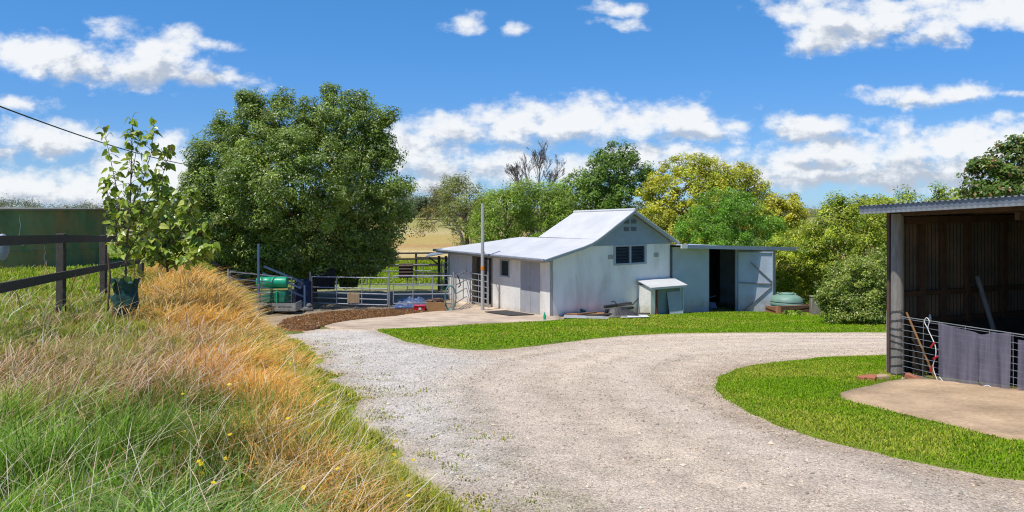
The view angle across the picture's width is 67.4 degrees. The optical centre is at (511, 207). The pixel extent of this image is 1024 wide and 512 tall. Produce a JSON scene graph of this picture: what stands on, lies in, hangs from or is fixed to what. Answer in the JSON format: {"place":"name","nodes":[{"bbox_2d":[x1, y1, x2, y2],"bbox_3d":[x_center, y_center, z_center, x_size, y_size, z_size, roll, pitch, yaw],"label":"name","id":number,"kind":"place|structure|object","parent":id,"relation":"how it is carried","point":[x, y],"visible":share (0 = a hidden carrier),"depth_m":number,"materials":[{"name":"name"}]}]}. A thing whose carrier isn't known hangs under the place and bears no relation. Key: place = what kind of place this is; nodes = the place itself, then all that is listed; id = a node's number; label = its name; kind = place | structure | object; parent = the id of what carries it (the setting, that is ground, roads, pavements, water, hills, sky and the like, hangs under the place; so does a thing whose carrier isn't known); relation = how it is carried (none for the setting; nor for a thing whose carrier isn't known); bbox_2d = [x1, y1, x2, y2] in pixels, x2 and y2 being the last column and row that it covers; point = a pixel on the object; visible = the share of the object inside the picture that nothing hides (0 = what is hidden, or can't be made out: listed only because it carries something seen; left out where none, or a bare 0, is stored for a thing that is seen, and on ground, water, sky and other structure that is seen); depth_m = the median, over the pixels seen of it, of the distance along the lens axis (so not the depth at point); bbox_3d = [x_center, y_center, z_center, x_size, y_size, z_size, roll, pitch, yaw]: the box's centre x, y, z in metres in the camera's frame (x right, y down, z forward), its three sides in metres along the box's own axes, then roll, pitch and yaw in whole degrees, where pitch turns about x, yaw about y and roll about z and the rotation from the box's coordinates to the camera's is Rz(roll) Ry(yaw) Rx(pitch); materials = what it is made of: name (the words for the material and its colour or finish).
{"place":"outdoors","nodes":[
{"label":"outdoors","id":0,"kind":"place"},
{"bbox_2d":[0,106,185,164],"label":"overhead cable","id":1,"kind":"object","parent":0,"point":[72,132],"visible":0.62,"depth_m":22.72,"materials":[{"name":"rubber"}]},
{"bbox_2d":[0,252,241,316],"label":"paddock grass","id":2,"kind":"structure","parent":0,"point":[33,273],"depth_m":18.95,"materials":[{"name":"plant"}]},
{"bbox_2d":[0,269,265,511],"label":"seeding grass","id":3,"kind":"structure","parent":0,"point":[67,373],"depth_m":6.18,"materials":[{"name":"plant"}]},
{"bbox_2d":[86,261,453,511],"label":"dry grass","id":4,"kind":"structure","parent":0,"point":[199,281],"depth_m":6.41,"materials":[{"name":"plant"}]},
{"bbox_2d":[0,264,582,511],"bbox_3d":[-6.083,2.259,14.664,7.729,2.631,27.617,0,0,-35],"label":"bank grass","id":5,"kind":"structure","parent":0,"point":[39,459],"depth_m":4.52,"materials":[{"name":"plant"}]},
{"bbox_2d":[305,300,455,312],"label":"yard dirt","id":6,"kind":"structure","parent":0,"point":[326,307],"depth_m":29.83,"materials":[{"name":"soil"}]},
{"bbox_2d":[302,303,312,311],"bbox_3d":[-7.523,3.654,28.300,0.381,0.290,0.285,0,0,-23],"label":"pale sack","id":7,"kind":"object","parent":6,"relation":"on","point":[308,307],"visible":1,"depth_m":28.20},
{"bbox_2d":[393,296,425,308],"bbox_3d":[-3.950,3.673,30.340,1.312,0.275,3.358,0,0,-5],"label":"blue tarp","id":8,"kind":"object","parent":6,"relation":"on","point":[409,300],"visible":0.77,"depth_m":29.60,"materials":[{"name":"plastic"}]},
{"bbox_2d":[325,260,447,284],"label":"paddock grass","id":9,"kind":"structure","parent":0,"point":[396,280],"depth_m":43.46,"materials":[{"name":"plant"}]},
{"bbox_2d":[0,209,1016,511],"bbox_3d":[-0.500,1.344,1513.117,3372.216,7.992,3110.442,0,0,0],"label":"ground","id":10,"kind":"structure","parent":0,"point":[432,239],"depth_m":33.17,"materials":[{"name":"soil"}]},
{"bbox_2d":[0,207,107,269],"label":"water tank","id":11,"kind":"object","parent":10,"relation":"on","point":[14,221],"visible":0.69,"depth_m":25.27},
{"bbox_2d":[0,234,9,259],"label":"round plate","id":12,"kind":"object","parent":11,"relation":"attached to","point":[4,251],"visible":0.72,"depth_m":9.29,"materials":[{"name":"metal"}]},
{"bbox_2d":[9,258,135,341],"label":"dock stems","id":13,"kind":"object","parent":10,"relation":"on","point":[65,294],"visible":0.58,"depth_m":11.20,"materials":[{"name":"brown plant"}]},
{"bbox_2d":[0,193,204,215],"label":"distant woodland","id":14,"kind":"object","parent":10,"relation":"on","point":[12,203],"visible":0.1,"depth_m":188.87,"materials":[{"name":"green plant"}]},
{"bbox_2d":[106,253,110,311],"bbox_3d":[-5.461,1.007,10.400,0.064,0.802,0.031,0,0,0],"label":"garden stake","id":15,"kind":"object","parent":10,"relation":"on","point":[108,295],"visible":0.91,"depth_m":10.39,"materials":[{"name":"wood"}]},
{"bbox_2d":[0,233,222,312],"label":"rail fence","id":16,"kind":"object","parent":10,"relation":"on","point":[61,275],"visible":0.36,"depth_m":11.50,"materials":[{"name":"wood"}]},
{"bbox_2d":[96,197,132,235],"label":"gum tree","id":17,"kind":"object","parent":10,"relation":"on","point":[108,217],"visible":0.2,"depth_m":79.58,"materials":[{"name":"green plant"}]},
{"bbox_2d":[110,276,139,319],"bbox_3d":[-5.348,1.259,10.600,0.351,0.627,0.369,0,0,-40],"label":"bag","id":18,"kind":"object","parent":10,"relation":"on","point":[128,296],"visible":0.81,"depth_m":10.48,"materials":[{"name":"plastic"}]},
{"bbox_2d":[95,112,175,288],"bbox_3d":[-5.231,0.016,10.604,1.136,2.706,0.578,0,0,0],"label":"sapling","id":19,"kind":"object","parent":18,"relation":"in","point":[130,219],"visible":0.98,"depth_m":10.63,"materials":[{"name":"green plant"}]},
{"bbox_2d":[125,169,220,271],"bbox_3d":[-5.488,0.203,12.545,1.658,1.699,1.136,0,0,39],"label":"sapling","id":20,"kind":"object","parent":10,"relation":"on","point":[166,252],"visible":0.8,"depth_m":12.56,"materials":[{"name":"green plant"}]},
{"bbox_2d":[0,380,360,511],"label":"long grass","id":21,"kind":"structure","parent":10,"relation":"on","point":[181,507],"depth_m":3.61,"materials":[{"name":"plant"}]},
{"bbox_2d":[257,244,259,316],"bbox_3d":[-8.745,2.542,26.500,0.075,2.613,0.075,0,0,0],"label":"blue post","id":22,"kind":"object","parent":10,"relation":"on","point":[258,269],"visible":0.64,"depth_m":26.46,"materials":[{"name":"metal"}]},
{"bbox_2d":[227,269,291,305],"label":"paddock gate","id":23,"kind":"structure","parent":10,"relation":"on","point":[230,278],"depth_m":26.89,"materials":[{"name":"metal"}]},
{"bbox_2d":[251,277,301,314],"bbox_3d":[-8.536,3.157,27.660,1.715,1.361,0.860,0,0,0],"label":"spray trailer","id":24,"kind":"object","parent":10,"relation":"on","point":[282,298],"visible":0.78,"depth_m":27.41,"materials":[{"name":"green plastic"}]},
{"bbox_2d":[106,225,447,266],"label":"paddock fence","id":25,"kind":"object","parent":10,"relation":"on","point":[415,253],"visible":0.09,"depth_m":46.28,"materials":[{"name":"wood"}]},
{"bbox_2d":[262,265,305,311],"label":"loading ramp","id":26,"kind":"structure","parent":10,"relation":"on","point":[293,278],"depth_m":28.37,"materials":[{"name":"blue paint"}]},
{"bbox_2d":[181,339,414,496],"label":"yellow flowers","id":27,"kind":"object","parent":10,"relation":"on","point":[336,468],"visible":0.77,"depth_m":4.17,"materials":[{"name":"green plant"}]},
{"bbox_2d":[176,81,420,301],"bbox_3d":[-8.835,-0.569,31.677,8.713,9.279,7.926,0,0,41],"label":"shade tree","id":28,"kind":"object","parent":10,"relation":"on","point":[245,192],"visible":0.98,"depth_m":30.73,"materials":[{"name":"green plant"}]},
{"bbox_2d":[293,279,311,307],"bbox_3d":[-7.872,3.251,28.921,0.662,1.160,0.544,0,0,29],"label":"covered drum","id":29,"kind":"object","parent":10,"relation":"on","point":[301,284],"visible":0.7,"depth_m":28.74,"materials":[{"name":"plastic"}]},
{"bbox_2d":[309,272,389,308],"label":"yard gate","id":30,"kind":"structure","parent":10,"relation":"on","point":[361,293],"depth_m":28.81,"materials":[{"name":"metal"}]},
{"bbox_2d":[315,268,334,289],"bbox_3d":[-7.446,2.830,30.601,0.802,0.846,0.134,0,0,-5],"label":"dark canvas","id":31,"kind":"object","parent":30,"relation":"hanging from","point":[324,282],"visible":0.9,"depth_m":30.57,"materials":[{"name":"fabric"}]},
{"bbox_2d":[339,271,357,286],"bbox_3d":[-7.013,3.045,33.001,0.782,0.727,0.128,0,0,-11],"label":"grey rug","id":32,"kind":"object","parent":30,"relation":"hanging from","point":[349,284],"visible":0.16,"depth_m":32.98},
{"bbox_2d":[347,292,359,302],"bbox_3d":[-5.949,3.371,28.850,0.502,0.404,0.092,0,0,14],"label":"hessian sack","id":33,"kind":"object","parent":30,"relation":"hanging from","point":[352,297],"visible":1,"depth_m":28.83,"materials":[{"name":"fabric"}]},
{"bbox_2d":[277,308,427,331],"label":"bark litter","id":34,"kind":"object","parent":10,"relation":"on","point":[301,330],"visible":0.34,"depth_m":25.22,"materials":[{"name":"plant"}]},
{"bbox_2d":[414,305,425,310],"bbox_3d":[-3.396,3.691,28.300,0.450,0.225,0.330,0,0,0],"label":"red crate","id":35,"kind":"object","parent":34,"relation":"on","point":[419,307],"visible":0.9,"depth_m":28.16,"materials":[{"name":"plastic"}]},
{"bbox_2d":[369,261,441,290],"bbox_3d":[-5.000,3.248,36.200,3.425,1.451,0.058,0,0,-7],"label":"steel hurdle","id":36,"kind":"object","parent":10,"relation":"on","point":[407,283],"visible":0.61,"depth_m":36.26,"materials":[{"name":"metal"}]},
{"bbox_2d":[399,263,412,277],"bbox_3d":[-4.998,2.946,36.177,0.682,0.666,0.148,0,0,-5],"label":"brown rug","id":37,"kind":"object","parent":36,"relation":"hanging from","point":[405,269],"visible":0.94,"depth_m":36.14,"materials":[{"name":"fabric"}]},
{"bbox_2d":[400,197,420,216],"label":"gum tree","id":38,"kind":"object","parent":10,"relation":"on","point":[409,203],"visible":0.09,"depth_m":163.82,"materials":[{"name":"green plant"}]},
{"bbox_2d":[393,272,453,309],"bbox_3d":[-3.285,3.167,28.600,2.280,1.520,0.058,0,0,-6],"label":"steel hurdle","id":39,"kind":"object","parent":10,"relation":"on","point":[432,293],"visible":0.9,"depth_m":28.59,"materials":[{"name":"metal"}]},
{"bbox_2d":[410,193,440,218],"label":"gum tree","id":40,"kind":"object","parent":10,"relation":"on","point":[424,201],"visible":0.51,"depth_m":148.88,"materials":[{"name":"green plant"}]},
{"bbox_2d":[415,256,447,281],"bbox_3d":[-2.798,3.385,39.406,4.696,1.809,0.212,0,0,15],"label":"stable side fence","id":41,"kind":"object","parent":10,"relation":"on","point":[416,258],"visible":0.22,"depth_m":39.77,"materials":[{"name":"metal"}]},
{"bbox_2d":[425,298,444,311],"bbox_3d":[-2.846,3.572,28.506,0.728,0.482,0.506,0,0,-7],"label":"timber trough","id":42,"kind":"object","parent":10,"relation":"on","point":[435,304],"visible":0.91,"depth_m":28.27,"materials":[{"name":"wood"}]},
{"bbox_2d":[426,252,447,290],"bbox_3d":[-3.561,2.948,36.999,1.080,1.854,4.059,0,0,-3],"label":"awning","id":43,"kind":"object","parent":10,"relation":"on","point":[433,254],"visible":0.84,"depth_m":35.94,"materials":[{"name":"metal"}]},
{"bbox_2d":[359,191,516,218],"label":"distant woodland","id":44,"kind":"object","parent":10,"relation":"on","point":[414,197],"visible":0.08,"depth_m":197.67,"materials":[{"name":"green plant"}]},
{"bbox_2d":[411,174,466,244],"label":"gum tree","id":45,"kind":"object","parent":10,"relation":"on","point":[433,222],"visible":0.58,"depth_m":61.88,"materials":[{"name":"green plant"}]},
{"bbox_2d":[325,300,560,329],"bbox_3d":[-1.550,3.612,25.839,6.274,0.754,11.918,0,0,22],"label":"concrete apron","id":46,"kind":"object","parent":10,"relation":"on","point":[465,313],"visible":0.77,"depth_m":24.92,"materials":[{"name":"concrete"}]},
{"bbox_2d":[445,285,456,309],"bbox_3d":[-2.273,3.333,28.430,0.449,0.979,0.082,0,0,0],"label":"garden hose","id":47,"kind":"object","parent":46,"relation":"on","point":[448,286],"visible":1,"depth_m":28.41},
{"bbox_2d":[485,310,534,315],"bbox_3d":[-0.101,3.728,27.239,0.900,0.090,1.849,0,0,-34],"label":"rubber mat","id":48,"kind":"object","parent":46,"relation":"on","point":[508,312],"visible":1,"depth_m":27.12,"materials":[{"name":"rubber"}]},
{"bbox_2d":[428,187,462,225],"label":"gum tree","id":49,"kind":"object","parent":10,"relation":"on","point":[432,198],"visible":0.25,"depth_m":117.54,"materials":[{"name":"green plant"}]},
{"bbox_2d":[435,170,496,245],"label":"gum tree","id":50,"kind":"object","parent":10,"relation":"on","point":[463,208],"visible":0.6,"depth_m":57.49,"materials":[{"name":"green plant"}]},
{"bbox_2d":[481,203,484,309],"bbox_3d":[-1.092,1.923,28.803,0.143,4.200,0.748,0,0,0],"label":"yard pole","id":51,"kind":"object","parent":10,"relation":"on","point":[482,256],"visible":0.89,"depth_m":28.44,"materials":[{"name":"grey metal"}]},
{"bbox_2d":[462,176,544,242],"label":"willow tree","id":52,"kind":"object","parent":10,"relation":"on","point":[518,190],"visible":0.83,"depth_m":49.31,"materials":[{"name":"green plant"}]},
{"bbox_2d":[505,140,565,234],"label":"bare tree","id":53,"kind":"object","parent":10,"relation":"on","point":[514,172],"visible":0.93,"depth_m":66.09,"materials":[{"name":"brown plant"}]},
{"bbox_2d":[502,177,575,237],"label":"willow tree","id":54,"kind":"object","parent":10,"relation":"on","point":[554,208],"visible":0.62,"depth_m":49.90,"materials":[{"name":"green plant"}]},
{"bbox_2d":[549,166,604,227],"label":"broadleaf tree","id":55,"kind":"object","parent":10,"relation":"on","point":[577,184],"visible":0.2,"depth_m":53.07,"materials":[{"name":"green plant"}]},
{"bbox_2d":[433,208,799,315],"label":"stable","id":56,"kind":"structure","parent":10,"relation":"on","point":[576,261],"depth_m":28.93,"materials":[{"name":"white metal"}]},
{"bbox_2d":[455,271,466,302],"bbox_3d":[-1.925,3.054,30.325,0.042,1.094,3.211,0,0,6],"label":"steel hurdle","id":57,"kind":"object","parent":56,"relation":"attached to","point":[463,289],"visible":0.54,"depth_m":30.07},
{"bbox_2d":[470,260,488,307],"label":"stable gate","id":58,"kind":"structure","parent":56,"relation":"attached to","point":[487,293],"depth_m":29.71,"materials":[{"name":"metal"}]},
{"bbox_2d":[500,259,508,276],"bbox_3d":[-0.256,2.255,28.777,0.072,0.650,0.660,0,0,-34],"label":"window","id":59,"kind":"structure","parent":56,"relation":"in","point":[504,264],"depth_m":28.86,"materials":[{"name":"glass"}]},
{"bbox_2d":[521,261,539,314],"bbox_3d":[0.685,2.775,27.414,0.082,2.190,1.230,0,0,-34],"label":"door","id":60,"kind":"structure","parent":56,"relation":"in","point":[530,271],"depth_m":27.42,"materials":[{"name":"metal"}]},
{"bbox_2d":[613,244,646,265],"bbox_3d":[4.362,1.732,28.473,1.630,0.735,0.115,0,0,-34],"label":"window","id":61,"kind":"structure","parent":56,"relation":"in","point":[622,254],"depth_m":28.42,"materials":[{"name":"glass"}]},
{"bbox_2d":[737,251,772,311],"bbox_3d":[10.043,3.105,31.702,1.480,2.630,0.080,0,0,-1],"label":"barn door","id":62,"kind":"structure","parent":56,"relation":"in","point":[754,269],"depth_m":31.71,"materials":[{"name":"white paint"}]},
{"bbox_2d":[579,136,659,210],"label":"broadleaf tree","id":63,"kind":"object","parent":10,"relation":"on","point":[615,188],"visible":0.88,"depth_m":51.12,"materials":[{"name":"green plant"}]},
{"bbox_2d":[667,291,682,313],"bbox_3d":[6.098,3.581,28.759,0.700,0.902,0.184,0,0,-34],"label":"corrugated sheet","id":64,"kind":"object","parent":10,"relation":"on","point":[674,302],"visible":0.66,"depth_m":28.77,"materials":[{"name":"metal"}]},
{"bbox_2d":[634,151,775,244],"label":"golden tree","id":65,"kind":"object","parent":10,"relation":"on","point":[721,178],"visible":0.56,"depth_m":44.98,"materials":[{"name":"yellow plant"}]},
{"bbox_2d":[671,185,799,264],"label":"feathery tree","id":66,"kind":"object","parent":10,"relation":"on","point":[730,234],"visible":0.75,"depth_m":41.23,"materials":[{"name":"green plant"}]},
{"bbox_2d":[746,191,810,268],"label":"golden tree","id":67,"kind":"object","parent":10,"relation":"on","point":[796,212],"visible":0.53,"depth_m":44.32,"materials":[{"name":"yellow plant"}]},
{"bbox_2d":[765,303,808,313],"bbox_3d":[11.363,4.129,31.253,3.865,0.677,1.175,0,0,-43],"label":"brick bed","id":68,"kind":"object","parent":10,"relation":"on","point":[781,309],"visible":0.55,"depth_m":30.36,"materials":[{"name":"brick"}]},
{"bbox_2d":[770,292,802,306],"bbox_3d":[11.226,3.810,31.400,1.270,0.700,1.270,0,0,0],"label":"squat tank","id":69,"kind":"object","parent":68,"relation":"on","point":[784,298],"visible":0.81,"depth_m":30.98,"materials":[{"name":"green plastic"}]},
{"bbox_2d":[761,219,840,306],"bbox_3d":[13.097,2.616,34.932,4.028,4.291,3.001,0,0,0],"label":"tall shrub","id":70,"kind":"object","parent":10,"relation":"on","point":[800,284],"visible":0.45,"depth_m":34.32,"materials":[{"name":"green plant"}]},
{"bbox_2d":[809,295,819,314],"bbox_3d":[11.431,3.767,29.000,0.350,0.910,0.270,0,0,0],"label":"stump post","id":71,"kind":"object","parent":10,"relation":"on","point":[814,309],"visible":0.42,"depth_m":28.88,"materials":[{"name":"wood"}]},
{"bbox_2d":[782,205,849,217],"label":"distant woodland","id":72,"kind":"object","parent":10,"relation":"on","point":[815,214],"visible":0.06,"depth_m":389.21,"materials":[{"name":"green plant"}]},
{"bbox_2d":[795,189,896,306],"bbox_3d":[14.396,1.906,32.948,4.599,5.473,3.441,0,0,0],"label":"tall shrub","id":73,"kind":"object","parent":10,"relation":"on","point":[837,236],"visible":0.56,"depth_m":32.58,"materials":[{"name":"green plant"}]},
{"bbox_2d":[839,181,965,302],"bbox_3d":[15.770,1.659,30.043,6.026,5.472,3.086,0,0,0],"label":"tall shrub","id":74,"kind":"object","parent":10,"relation":"on","point":[877,230],"visible":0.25,"depth_m":29.92,"materials":[{"name":"green plant"}]},
{"bbox_2d":[904,372,922,378],"bbox_3d":[5.463,2.310,10.435,0.100,0.109,0.226,0,0,-38],"label":"loose brick","id":75,"kind":"object","parent":10,"relation":"on","point":[908,375],"visible":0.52,"depth_m":10.43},
{"bbox_2d":[859,195,1023,376],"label":"open shed","id":76,"kind":"structure","parent":10,"relation":"on","point":[942,255],"depth_m":11.11,"materials":[{"name":"metal"}]},
{"bbox_2d":[905,312,935,377],"bbox_3d":[5.626,1.915,10.550,0.418,0.942,0.030,0,0,44],"label":"leaning stick","id":77,"kind":"object","parent":76,"relation":"on","point":[920,344],"visible":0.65,"depth_m":10.55,"materials":[{"name":"wood"}]},
{"bbox_2d":[902,316,1023,388],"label":"gate","id":78,"kind":"structure","parent":76,"relation":"attached to","point":[965,328],"depth_m":10.15,"materials":[{"name":"grey metal"}]},
{"bbox_2d":[924,317,937,379],"bbox_3d":[5.520,1.853,10.133,0.042,0.798,0.238,0,0,-12],"label":"gate cord","id":79,"kind":"object","parent":78,"relation":"hanging from","point":[931,346],"visible":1,"depth_m":10.09,"materials":[{"name":"fabric"}]},
{"bbox_2d":[938,322,1010,388],"bbox_3d":[5.744,1.903,9.609,0.087,0.815,0.960,0,0,-23],"label":"shade cloth","id":80,"kind":"object","parent":78,"relation":"hanging from","point":[968,357],"visible":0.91,"depth_m":9.59,"materials":[{"name":"fabric"}]},
{"bbox_2d":[1017,340,1023,390],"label":"shade cloth","id":81,"kind":"object","parent":78,"relation":"hanging from","point":[1020,381],"visible":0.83,"depth_m":9.07,"materials":[{"name":"fabric"}]},
{"bbox_2d":[975,276,996,332],"bbox_3d":[6.847,1.690,10.939,0.064,1.402,0.563,0,0,-17],"label":"leaning pole","id":82,"kind":"object","parent":76,"relation":"on","point":[985,303],"visible":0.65,"depth_m":11.03,"materials":[{"name":"metal"}]},
{"bbox_2d":[1010,354,1017,381],"bbox_3d":[7.884,2.055,10.185,3.000,0.719,2.250,0,0,-23],"label":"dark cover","id":83,"kind":"object","parent":76,"relation":"on","point":[1015,368],"visible":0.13,"depth_m":10.06,"materials":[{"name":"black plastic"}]},
{"bbox_2d":[953,132,1023,198],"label":"sweetgum tree","id":84,"kind":"object","parent":10,"relation":"on","point":[1009,181],"visible":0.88,"depth_m":19.24,"materials":[{"name":"green plant"}]},
{"bbox_2d":[0,0,1023,208],"label":"sky","id":85,"kind":"structure","parent":0,"point":[869,97],"materials":[{"name":"blue"}]},
{"bbox_2d":[375,311,885,349],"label":"verge lawn","id":86,"kind":"structure","parent":0,"point":[494,348],"depth_m":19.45,"materials":[{"name":"plant"}]},
{"bbox_2d":[563,314,608,318],"bbox_3d":[2.482,3.675,25.920,1.649,0.119,1.298,0,0,13],"label":"board sheet","id":87,"kind":"object","parent":86,"relation":"on","point":[577,316],"visible":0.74,"depth_m":25.83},
{"bbox_2d":[566,312,603,314],"bbox_3d":[2.673,3.731,27.399,1.635,0.156,1.798,0,0,0],"label":"rusty sheet","id":88,"kind":"object","parent":87,"relation":"on","point":[584,314],"visible":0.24,"depth_m":26.74,"materials":[{"name":"metal"}]},
{"bbox_2d":[577,311,596,314],"bbox_3d":[2.600,3.637,26.560,0.702,0.084,0.120,0,0,-20],"label":"scrap plank","id":89,"kind":"object","parent":87,"relation":"on","point":[586,313],"visible":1,"depth_m":26.52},
{"bbox_2d":[585,313,611,315],"bbox_3d":[2.978,3.666,26.400,0.952,0.097,0.120,0,0,-9],"label":"scrap plank","id":90,"kind":"object","parent":87,"relation":"on","point":[598,314],"visible":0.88,"depth_m":26.35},
{"bbox_2d":[600,307,638,315],"bbox_3d":[3.751,3.605,26.630,1.350,0.373,0.500,0,0,0],"label":"black sheeting","id":91,"kind":"object","parent":86,"relation":"on","point":[618,311],"visible":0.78,"depth_m":26.48,"materials":[{"name":"plastic"}]},
{"bbox_2d":[605,306,633,311],"bbox_3d":[3.805,3.577,27.140,0.110,0.148,1.639,0,0,43],"label":"black pipe","id":92,"kind":"object","parent":91,"relation":"on","point":[629,308],"visible":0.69,"depth_m":27.42,"materials":[{"name":"plastic"}]},
{"bbox_2d":[603,302,631,307],"bbox_3d":[3.812,3.484,27.580,0.110,0.164,1.872,0,0,38],"label":"black pipe","id":93,"kind":"object","parent":92,"relation":"on","point":[609,306],"visible":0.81,"depth_m":27.32,"materials":[{"name":"plastic"}]},
{"bbox_2d":[611,298,638,305],"bbox_3d":[3.991,3.319,27.120,0.985,0.294,0.044,0,0,0],"label":"bent rod","id":94,"kind":"object","parent":92,"relation":"on","point":[624,304],"visible":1,"depth_m":27.10,"materials":[{"name":"metal"}]},
{"bbox_2d":[621,314,648,317],"bbox_3d":[4.276,3.727,26.578,0.947,0.198,2.343,0,0,10],"label":"white sheet","id":95,"kind":"object","parent":86,"relation":"on","point":[642,315],"visible":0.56,"depth_m":26.01,"materials":[{"name":"plastic"}]},
{"bbox_2d":[636,277,687,314],"bbox_3d":[5.618,3.346,28.793,1.880,1.372,0.828,0,0,-34],"label":"meter hutch","id":96,"kind":"object","parent":86,"relation":"on","point":[652,296],"visible":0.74,"depth_m":28.50,"materials":[{"name":"white metal"}]},
{"bbox_2d":[781,309,805,315],"bbox_3d":[10.499,4.088,28.620,0.888,0.627,0.923,0,0,13],"label":"bush","id":97,"kind":"object","parent":86,"relation":"on","point":[789,312],"visible":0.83,"depth_m":28.59,"materials":[{"name":"green plant"}]},
{"bbox_2d":[811,247,886,324],"bbox_3d":[10.620,2.492,23.506,2.595,2.562,2.349,0,0,34],"label":"rounded shrub","id":98,"kind":"object","parent":86,"relation":"on","point":[871,294],"visible":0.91,"depth_m":23.03,"materials":[{"name":"green plant"}]},
{"bbox_2d":[287,328,1023,511],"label":"gravel driveway","id":99,"kind":"structure","parent":0,"point":[755,488],"depth_m":6.48,"materials":[{"name":"gravel"}]},
{"bbox_2d":[252,327,555,511],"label":"edge weeds","id":100,"kind":"object","parent":99,"relation":"on","point":[352,395],"visible":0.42,"depth_m":5.26,"materials":[{"name":"green plant"}]},
{"bbox_2d":[709,295,716,309],"bbox_3d":[8.307,4.011,32.144,0.474,0.719,0.400,0,0,0],"label":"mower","id":101,"kind":"object","parent":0,"point":[712,305],"visible":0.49,"depth_m":32.01,"materials":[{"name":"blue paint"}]},
{"bbox_2d":[715,356,1023,480],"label":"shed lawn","id":102,"kind":"structure","parent":0,"point":[909,459],"depth_m":6.54,"materials":[{"name":"plant"}]},
{"bbox_2d":[856,374,872,379],"bbox_3d":[4.692,2.265,10.200,0.230,0.075,0.110,0,0,-29],"label":"loose brick","id":103,"kind":"object","parent":102,"relation":"on","point":[860,377],"visible":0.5,"depth_m":10.15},
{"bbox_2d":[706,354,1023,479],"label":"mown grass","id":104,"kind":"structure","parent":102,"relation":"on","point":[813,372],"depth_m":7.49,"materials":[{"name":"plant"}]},
{"bbox_2d":[867,374,876,380],"bbox_3d":[4.777,2.265,10.200,0.110,0.075,0.230,0,0,33],"label":"loose brick","id":105,"kind":"object","parent":102,"relation":"on","point":[873,377],"visible":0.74,"depth_m":10.12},
{"bbox_2d":[875,374,889,379],"bbox_3d":[4.908,2.271,10.260,0.230,0.075,0.110,0,0,-6],"label":"loose brick","id":106,"kind":"object","parent":102,"relation":"on","point":[883,376],"visible":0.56,"depth_m":10.21,"materials":[{"name":"brick"}]},
{"bbox_2d":[841,378,1023,439],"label":"concrete slab","id":107,"kind":"structure","parent":0,"point":[997,411],"depth_m":8.16,"materials":[{"name":"concrete"}]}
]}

